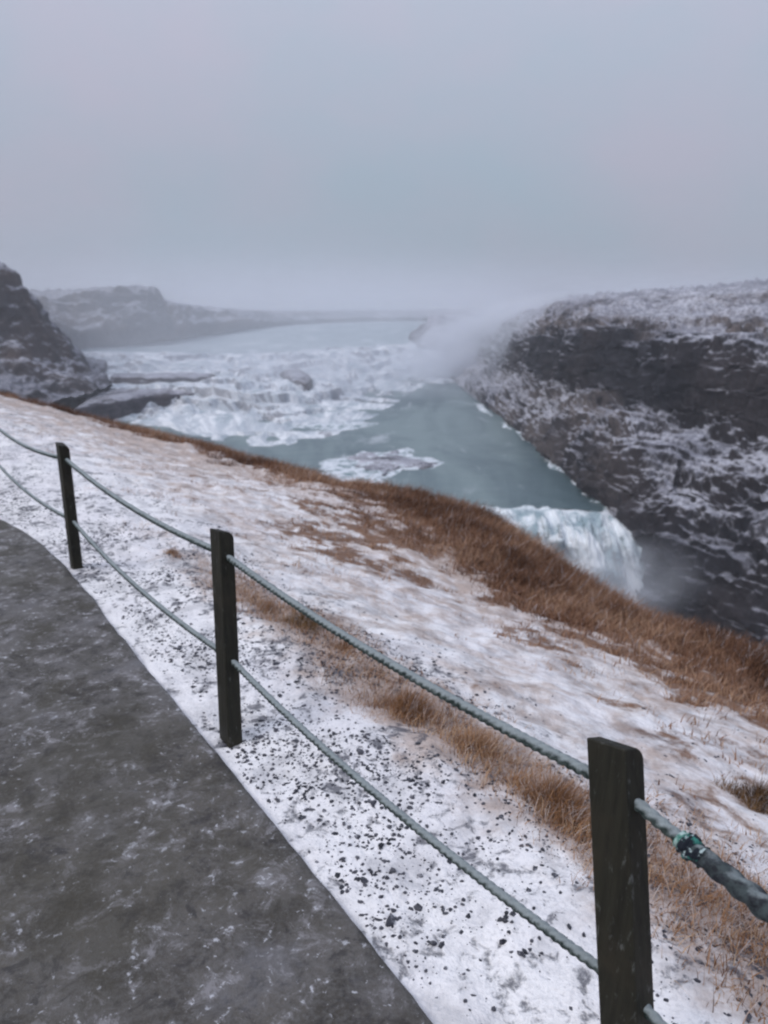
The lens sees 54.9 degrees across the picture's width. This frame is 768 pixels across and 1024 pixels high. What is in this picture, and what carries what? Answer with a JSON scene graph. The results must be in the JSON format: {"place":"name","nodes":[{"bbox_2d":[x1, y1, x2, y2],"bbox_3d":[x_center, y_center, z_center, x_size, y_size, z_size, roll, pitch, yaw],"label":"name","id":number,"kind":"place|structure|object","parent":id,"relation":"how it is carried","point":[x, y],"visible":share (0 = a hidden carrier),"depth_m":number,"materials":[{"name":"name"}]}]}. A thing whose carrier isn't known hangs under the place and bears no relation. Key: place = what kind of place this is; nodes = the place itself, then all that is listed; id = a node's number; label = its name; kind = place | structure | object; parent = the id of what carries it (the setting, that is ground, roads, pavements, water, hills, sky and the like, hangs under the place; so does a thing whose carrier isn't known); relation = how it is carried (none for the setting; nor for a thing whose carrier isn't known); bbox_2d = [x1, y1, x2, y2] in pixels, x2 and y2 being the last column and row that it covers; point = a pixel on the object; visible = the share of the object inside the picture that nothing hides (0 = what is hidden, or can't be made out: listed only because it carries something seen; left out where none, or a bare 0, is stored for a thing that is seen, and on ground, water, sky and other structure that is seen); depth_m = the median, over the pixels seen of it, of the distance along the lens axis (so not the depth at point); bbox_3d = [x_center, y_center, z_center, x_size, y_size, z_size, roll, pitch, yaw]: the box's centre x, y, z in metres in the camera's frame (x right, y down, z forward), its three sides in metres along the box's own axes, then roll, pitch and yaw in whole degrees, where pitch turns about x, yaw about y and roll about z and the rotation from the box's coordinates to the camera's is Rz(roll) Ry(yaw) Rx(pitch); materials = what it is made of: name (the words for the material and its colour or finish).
{"place":"outdoors","nodes":[
{"label":"outdoors","id":0,"kind":"place"},
{"bbox_2d":[0,262,111,403],"bbox_3d":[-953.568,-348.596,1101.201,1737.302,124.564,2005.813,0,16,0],"label":"hill","id":1,"kind":"structure","parent":0,"point":[43,358],"depth_m":215.69,"materials":[{"name":"grey stone"}]},
{"bbox_2d":[0,520,432,1023],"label":"path","id":2,"kind":"structure","parent":0,"point":[154,868],"depth_m":2.20,"materials":[{"name":"grey asphalt"}]},
{"bbox_2d":[28,284,486,348],"bbox_3d":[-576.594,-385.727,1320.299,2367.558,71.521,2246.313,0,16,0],"label":"hill","id":3,"kind":"structure","parent":0,"point":[107,316],"depth_m":376.92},
{"bbox_2d":[50,343,465,445],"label":"waterfall","id":4,"kind":"structure","parent":0,"point":[241,394],"depth_m":246.32,"materials":[{"name":"liquid"}]},
{"bbox_2d":[110,372,215,383],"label":"rock ledge","id":5,"kind":"object","parent":4,"relation":"in","point":[138,378],"visible":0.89,"depth_m":246.35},
{"bbox_2d":[280,368,312,390],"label":"rock","id":6,"kind":"object","parent":4,"relation":"in","point":[295,376],"visible":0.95,"depth_m":252.87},
{"bbox_2d":[294,421,377,429],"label":"foam","id":7,"kind":"object","parent":4,"relation":"on","point":[347,426],"visible":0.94,"depth_m":199.07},
{"bbox_2d":[80,305,509,353],"bbox_3d":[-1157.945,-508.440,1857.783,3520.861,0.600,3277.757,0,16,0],"label":"river","id":8,"kind":"structure","parent":0,"point":[290,338],"depth_m":449.67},
{"bbox_2d":[408,320,463,359],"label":"mist","id":9,"kind":"object","parent":8,"relation":"in","point":[445,337],"visible":0.59,"depth_m":364.95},
{"bbox_2d":[119,377,603,511],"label":"pool","id":10,"kind":"structure","parent":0,"point":[487,459],"depth_m":168.88,"materials":[{"name":"teal liquid"}]},
{"bbox_2d":[75,387,193,420],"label":"rock ledge","id":11,"kind":"object","parent":10,"relation":"on","point":[118,403],"visible":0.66,"depth_m":215.70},
{"bbox_2d":[318,447,443,482],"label":"foam","id":12,"kind":"object","parent":10,"relation":"on","point":[342,467],"visible":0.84,"depth_m":149.41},
{"bbox_2d":[346,450,437,475],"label":"rock shelf","id":13,"kind":"object","parent":10,"relation":"in","point":[383,464],"visible":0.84,"depth_m":153.63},
{"bbox_2d":[473,403,492,415],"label":"foam","id":14,"kind":"object","parent":10,"relation":"on","point":[481,408],"visible":1,"depth_m":230.76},
{"bbox_2d":[502,422,511,428],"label":"foam","id":15,"kind":"object","parent":10,"relation":"on","point":[504,425],"visible":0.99,"depth_m":198.19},
{"bbox_2d":[543,458,563,471],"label":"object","id":16,"kind":"object","parent":10,"relation":"on","point":[552,466],"visible":0.61,"depth_m":150.62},
{"bbox_2d":[589,500,612,515],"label":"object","id":17,"kind":"object","parent":10,"relation":"on","point":[605,511],"visible":0.66,"depth_m":119.05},
{"bbox_2d":[0,395,767,1023],"bbox_3d":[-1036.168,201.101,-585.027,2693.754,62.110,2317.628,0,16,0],"label":"ground","id":18,"kind":"structure","parent":0,"point":[572,715],"depth_m":3.47,"materials":[{"name":"white snow"}]},
{"bbox_2d":[163,546,183,557],"bbox_3d":[-1.439,0.268,5.070,0.184,0.090,0.153,10,19,30],"label":"grass tuft","id":19,"kind":"object","parent":18,"relation":"on","point":[174,552],"visible":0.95,"depth_m":5.05,"materials":[{"name":"brown plant"}]},
{"bbox_2d":[248,597,282,616],"bbox_3d":[-0.652,0.533,4.166,0.176,0.087,0.270,-10,19,-32],"label":"grass tuft","id":20,"kind":"object","parent":18,"relation":"on","point":[267,604],"visible":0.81,"depth_m":4.17,"materials":[{"name":"brown plant"}]},
{"bbox_2d":[278,604,328,633],"bbox_3d":[-0.440,0.587,3.969,0.286,0.156,0.292,0,16,0],"label":"grass tuft","id":21,"kind":"object","parent":18,"relation":"on","point":[301,618],"visible":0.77,"depth_m":3.94,"materials":[{"name":"brown plant"}]},
{"bbox_2d":[327,639,355,655],"bbox_3d":[-0.209,0.676,3.749,0.162,0.065,0.212,-9,18,-29],"label":"grass tuft","id":22,"kind":"object","parent":18,"relation":"on","point":[345,645],"visible":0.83,"depth_m":3.73,"materials":[{"name":"brown plant"}]},
{"bbox_2d":[0,428,767,1023],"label":"rope fence","id":23,"kind":"object","parent":18,"relation":"on","point":[622,810],"visible":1,"depth_m":1.47,"materials":[{"name":"wood"}]},
{"bbox_2d":[0,390,767,849],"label":"grass","id":24,"kind":"structure","parent":18,"relation":"on","point":[554,576],"depth_m":7.42,"materials":[{"name":"brown plant"}]},
{"bbox_2d":[3,401,767,1023],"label":"grass","id":25,"kind":"structure","parent":18,"relation":"on","point":[683,879],"depth_m":2.50,"materials":[{"name":"brown plant"}]},
{"bbox_2d":[366,684,448,728],"bbox_3d":[0.115,0.827,3.158,0.376,0.146,0.308,14,21,41],"label":"grass tuft","id":26,"kind":"object","parent":18,"relation":"on","point":[407,703],"visible":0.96,"depth_m":3.14,"materials":[{"name":"brown plant"}]},
{"bbox_2d":[424,721,521,774],"bbox_3d":[0.366,0.921,2.882,0.305,0.158,0.383,-8,18,-25],"label":"grass tuft","id":27,"kind":"object","parent":18,"relation":"on","point":[476,742],"visible":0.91,"depth_m":2.87,"materials":[{"name":"brown plant"}]},
{"bbox_2d":[494,762,591,850],"bbox_3d":[0.604,0.984,2.538,0.284,0.169,0.452,-8,18,-26],"label":"grass tuft","id":28,"kind":"object","parent":18,"relation":"on","point":[554,795],"visible":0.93,"depth_m":2.51,"materials":[{"name":"brown plant"}]},
{"bbox_2d":[710,770,767,814],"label":"grass tuft","id":29,"kind":"object","parent":18,"relation":"on","point":[756,798],"visible":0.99,"depth_m":3.14,"materials":[{"name":"brown plant"}]},
{"bbox_2d":[0,424,767,1023],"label":"gravel","id":30,"kind":"structure","parent":0,"point":[390,920],"depth_m":2.71,"materials":[{"name":"grey gravel"}]},
{"bbox_2d":[0,0,767,306],"label":"sky","id":31,"kind":"structure","parent":0,"point":[215,153],"materials":[{"name":"grey"}]},
{"bbox_2d":[476,505,648,609],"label":"waterfall","id":32,"kind":"structure","parent":0,"point":[607,545],"depth_m":109.87,"materials":[{"name":"liquid"}]},
{"bbox_2d":[426,277,767,649],"bbox_3d":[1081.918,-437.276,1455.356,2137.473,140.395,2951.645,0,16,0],"label":"cliff","id":33,"kind":"structure","parent":0,"point":[641,415],"depth_m":124.79,"materials":[{"name":"grey stone"}]}
]}

